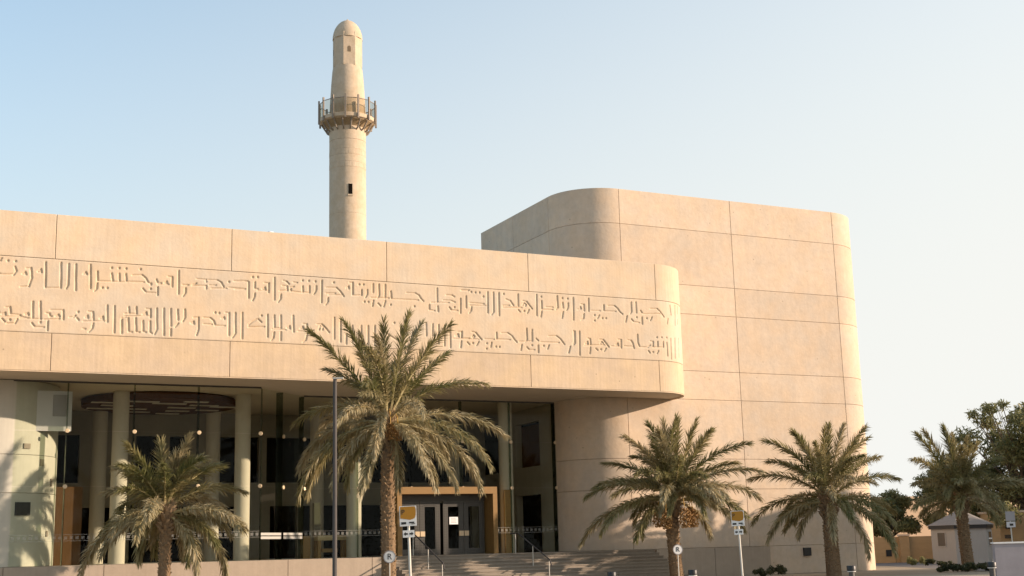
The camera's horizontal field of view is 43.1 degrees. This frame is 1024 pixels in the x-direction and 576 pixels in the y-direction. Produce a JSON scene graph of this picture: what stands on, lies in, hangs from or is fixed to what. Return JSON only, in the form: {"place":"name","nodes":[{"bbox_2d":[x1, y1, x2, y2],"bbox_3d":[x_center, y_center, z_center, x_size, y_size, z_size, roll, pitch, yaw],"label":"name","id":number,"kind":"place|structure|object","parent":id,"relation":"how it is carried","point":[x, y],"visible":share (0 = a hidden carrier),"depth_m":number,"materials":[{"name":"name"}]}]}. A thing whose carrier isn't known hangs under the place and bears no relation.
{"place":"outdoors","nodes":[
{"label":"outdoors","id":0,"kind":"place"},
{"bbox_2d":[0,0,1023,496],"label":"sky","id":1,"kind":"structure","parent":0,"point":[903,120],"materials":[{"name":"blue"}]},
{"bbox_2d":[767,566,989,575],"bbox_3d":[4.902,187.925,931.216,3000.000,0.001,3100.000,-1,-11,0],"label":"ground","id":2,"kind":"structure","parent":0,"point":[893,571],"depth_m":61.04,"materials":[{"name":"beige concrete"}]},
{"bbox_2d":[76,430,249,575],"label":"date palm","id":3,"kind":"object","parent":2,"relation":"on","point":[163,521],"visible":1,"depth_m":46.16,"materials":[{"name":"green plant"}]},
{"bbox_2d":[0,557,380,575],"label":"planter wall","id":4,"kind":"structure","parent":2,"relation":"on","point":[370,566],"depth_m":51.72,"materials":[{"name":"stone"}]},
{"bbox_2d":[332,377,343,575],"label":"street lamp","id":5,"kind":"object","parent":2,"relation":"on","point":[334,554],"visible":1,"depth_m":33.66,"materials":[{"name":"grey metal"}]},
{"bbox_2d":[318,19,376,239],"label":"stone minaret","id":6,"kind":"object","parent":2,"relation":"on","point":[347,123],"visible":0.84,"depth_m":98.00,"materials":[{"name":"beige stone"}]},
{"bbox_2d":[348,183,351,193],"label":"slit window","id":7,"kind":"structure","parent":6,"relation":"in","point":[349,185],"depth_m":97.04,"materials":[{"name":"black glass"}]},
{"bbox_2d":[383,551,395,575],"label":"round sign","id":8,"kind":"object","parent":2,"relation":"on","point":[389,557],"visible":1,"depth_m":47.11,"materials":[{"name":"white metal"}]},
{"bbox_2d":[289,306,511,575],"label":"date palm","id":9,"kind":"object","parent":2,"relation":"on","point":[382,431],"visible":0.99,"depth_m":48.24,"materials":[{"name":"green plant"}]},
{"bbox_2d":[399,506,416,575],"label":"parking sign","id":10,"kind":"object","parent":2,"relation":"on","point":[408,517],"visible":1,"depth_m":31.46,"materials":[{"name":"white metal"}]},
{"bbox_2d":[0,188,875,573],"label":"library building","id":11,"kind":"structure","parent":2,"relation":"on","point":[592,326],"depth_m":60.14,"materials":[{"name":"stone"}]},
{"bbox_2d":[300,536,309,558],"bbox_3d":[-9.269,11.624,58.189,0.450,1.000,0.280,4,-13,-26],"label":"display stand","id":12,"kind":"object","parent":11,"relation":"on","point":[305,547],"visible":1,"depth_m":58.14,"materials":[{"name":"brown wood"}]},
{"bbox_2d":[314,535,345,557],"bbox_3d":[-8.194,11.690,58.660,1.400,1.000,0.600,4,-13,-26],"label":"reception desk","id":13,"kind":"object","parent":11,"relation":"on","point":[318,550],"visible":0.76,"depth_m":58.49,"materials":[{"name":"brown wood"}]},
{"bbox_2d":[402,502,419,555],"bbox_3d":[-4.737,11.037,59.540,1.070,2.430,0.120,4,-13,-25],"label":"door leaf","id":14,"kind":"structure","parent":11,"relation":"in","point":[416,528],"depth_m":59.61,"materials":[{"name":"grey metal"}]},
{"bbox_2d":[419,501,440,554],"bbox_3d":[-3.783,11.103,59.997,1.010,2.430,0.120,4,-13,-25],"label":"door leaf","id":15,"kind":"structure","parent":11,"relation":"in","point":[436,504],"depth_m":59.99,"materials":[{"name":"grey metal"}]},
{"bbox_2d":[442,501,463,554],"bbox_3d":[-2.725,11.177,60.503,1.020,2.430,0.120,4,-13,-25],"label":"door leaf","id":16,"kind":"structure","parent":11,"relation":"in","point":[446,504],"depth_m":60.51,"materials":[{"name":"grey metal"}]},
{"bbox_2d":[449,517,457,523],"bbox_3d":[-2.718,10.854,60.546,0.440,0.340,0.007,4,-13,-25],"label":"paper notice","id":17,"kind":"object","parent":11,"relation":"attached to","point":[453,520],"visible":1,"depth_m":60.54,"materials":[{"name":"white paper"}]},
{"bbox_2d":[463,501,483,553],"bbox_3d":[-1.784,11.242,60.953,1.030,2.430,0.120,4,-13,-25],"label":"door leaf","id":18,"kind":"structure","parent":11,"relation":"in","point":[467,550],"depth_m":60.94,"materials":[{"name":"grey metal"}]},
{"bbox_2d":[396,549,688,575],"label":"entrance staircase","id":19,"kind":"structure","parent":2,"relation":"on","point":[649,562],"depth_m":56.54,"materials":[{"name":"stone"}]},
{"bbox_2d":[413,535,444,575],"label":"stair handrail","id":20,"kind":"object","parent":19,"relation":"on","point":[428,553],"visible":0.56,"depth_m":54.24,"materials":[{"name":"silver metal"}]},
{"bbox_2d":[510,532,551,575],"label":"stair handrail","id":21,"kind":"object","parent":19,"relation":"on","point":[515,533],"visible":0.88,"depth_m":56.37,"materials":[{"name":"silver metal"}]},
{"bbox_2d":[607,572,615,575],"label":"bollard","id":22,"kind":"object","parent":2,"relation":"on","point":[611,573],"visible":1,"depth_m":31.15,"materials":[{"name":"grey metal"}]},
{"bbox_2d":[578,411,764,575],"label":"date palm","id":23,"kind":"object","parent":2,"relation":"on","point":[674,486],"visible":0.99,"depth_m":55.67,"materials":[{"name":"green plant"}]},
{"bbox_2d":[673,544,682,575],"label":"round sign","id":24,"kind":"object","parent":2,"relation":"on","point":[677,549],"visible":1,"depth_m":51.41,"materials":[{"name":"white metal"}]},
{"bbox_2d":[688,570,696,575],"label":"bollard","id":25,"kind":"object","parent":2,"relation":"on","point":[692,572],"visible":1,"depth_m":31.15,"materials":[{"name":"silver metal"}]},
{"bbox_2d":[655,546,771,575],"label":"ramp wall","id":26,"kind":"structure","parent":2,"relation":"on","point":[714,561],"depth_m":61.95,"materials":[{"name":"stone"}]},
{"bbox_2d":[731,510,744,575],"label":"parking sign","id":27,"kind":"object","parent":2,"relation":"on","point":[737,518],"visible":1,"depth_m":39.29,"materials":[{"name":"white metal"}]},
{"bbox_2d":[752,567,771,575],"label":"shrub","id":28,"kind":"object","parent":2,"relation":"on","point":[761,571],"visible":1,"depth_m":59.42,"materials":[{"name":"green plant"}]},
{"bbox_2d":[765,564,786,574],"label":"shrub","id":29,"kind":"object","parent":2,"relation":"on","point":[780,569],"visible":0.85,"depth_m":60.06,"materials":[{"name":"green plant"}]},
{"bbox_2d":[746,420,902,575],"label":"date palm","id":30,"kind":"object","parent":2,"relation":"on","point":[829,502],"visible":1,"depth_m":58.89,"materials":[{"name":"green plant"}]},
{"bbox_2d":[846,565,855,575],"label":"bollard","id":31,"kind":"object","parent":2,"relation":"on","point":[851,570],"visible":1,"depth_m":31.16,"materials":[{"name":"silver metal"}]},
{"bbox_2d":[871,489,922,536],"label":"broadleaf tree","id":32,"kind":"object","parent":2,"relation":"on","point":[898,502],"visible":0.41,"depth_m":89.20,"materials":[{"name":"green plant"}]},
{"bbox_2d":[874,534,932,562],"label":"boundary wall","id":33,"kind":"structure","parent":2,"relation":"on","point":[915,547],"depth_m":86.09,"materials":[{"name":"beige paint"}]},
{"bbox_2d":[911,452,1006,525],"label":"broadleaf tree","id":34,"kind":"object","parent":2,"relation":"on","point":[973,511],"visible":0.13,"depth_m":88.79,"materials":[{"name":"green plant"}]},
{"bbox_2d":[936,561,988,572],"bbox_3d":[21.266,12.845,59.858,3.521,0.539,1.113,-1,-11,0],"label":"hedge","id":35,"kind":"object","parent":2,"relation":"on","point":[967,566],"visible":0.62,"depth_m":59.58,"materials":[{"name":"green plant"}]},
{"bbox_2d":[909,422,1023,570],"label":"date palm","id":36,"kind":"object","parent":2,"relation":"on","point":[958,484],"visible":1,"depth_m":61.63,"materials":[{"name":"green plant"}]},
{"bbox_2d":[987,562,996,575],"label":"bollard","id":37,"kind":"object","parent":2,"relation":"on","point":[991,566],"visible":1,"depth_m":31.15,"materials":[{"name":"silver metal"}]},
{"bbox_2d":[876,562,988,570],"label":"pavement","id":38,"kind":"structure","parent":0,"point":[919,565],"depth_m":76.49,"materials":[{"name":"beige concrete"}]},
{"bbox_2d":[906,556,926,565],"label":"shrub","id":39,"kind":"object","parent":38,"relation":"on","point":[911,561],"visible":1,"depth_m":73.17,"materials":[{"name":"green plant"}]},
{"bbox_2d":[925,558,941,565],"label":"shrub","id":40,"kind":"object","parent":38,"relation":"on","point":[929,561],"visible":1,"depth_m":73.28,"materials":[{"name":"green plant"}]},
{"bbox_2d":[928,512,992,563],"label":"guard kiosk","id":41,"kind":"object","parent":38,"relation":"on","point":[945,539],"visible":0.7,"depth_m":77.67,"materials":[{"name":"white paint"}]},
{"bbox_2d":[946,399,1023,529],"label":"broadleaf tree","id":42,"kind":"object","parent":38,"relation":"on","point":[1008,445],"visible":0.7,"depth_m":84.60,"materials":[{"name":"green plant"}]},
{"bbox_2d":[975,510,1023,543],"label":"house","id":43,"kind":"structure","parent":38,"relation":"on","point":[1002,535],"depth_m":82.45,"materials":[{"name":"beige paint"}]},
{"bbox_2d":[1005,511,1015,541],"bbox_3d":[22.657,11.465,58.758,0.424,2.662,0.098,-1,-11,0],"label":"traffic sign","id":44,"kind":"object","parent":38,"relation":"on","point":[1010,516],"visible":0.87,"depth_m":58.91,"materials":[{"name":"grey metal"}]},
{"bbox_2d":[874,496,1015,536],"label":"house","id":45,"kind":"structure","parent":0,"point":[925,531],"depth_m":92.94,"materials":[{"name":"beige paint"}]},
{"bbox_2d":[990,541,1023,575],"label":"grey wall","id":46,"kind":"structure","parent":0,"point":[1008,559],"depth_m":39.29,"materials":[{"name":"white paint"}]}
]}

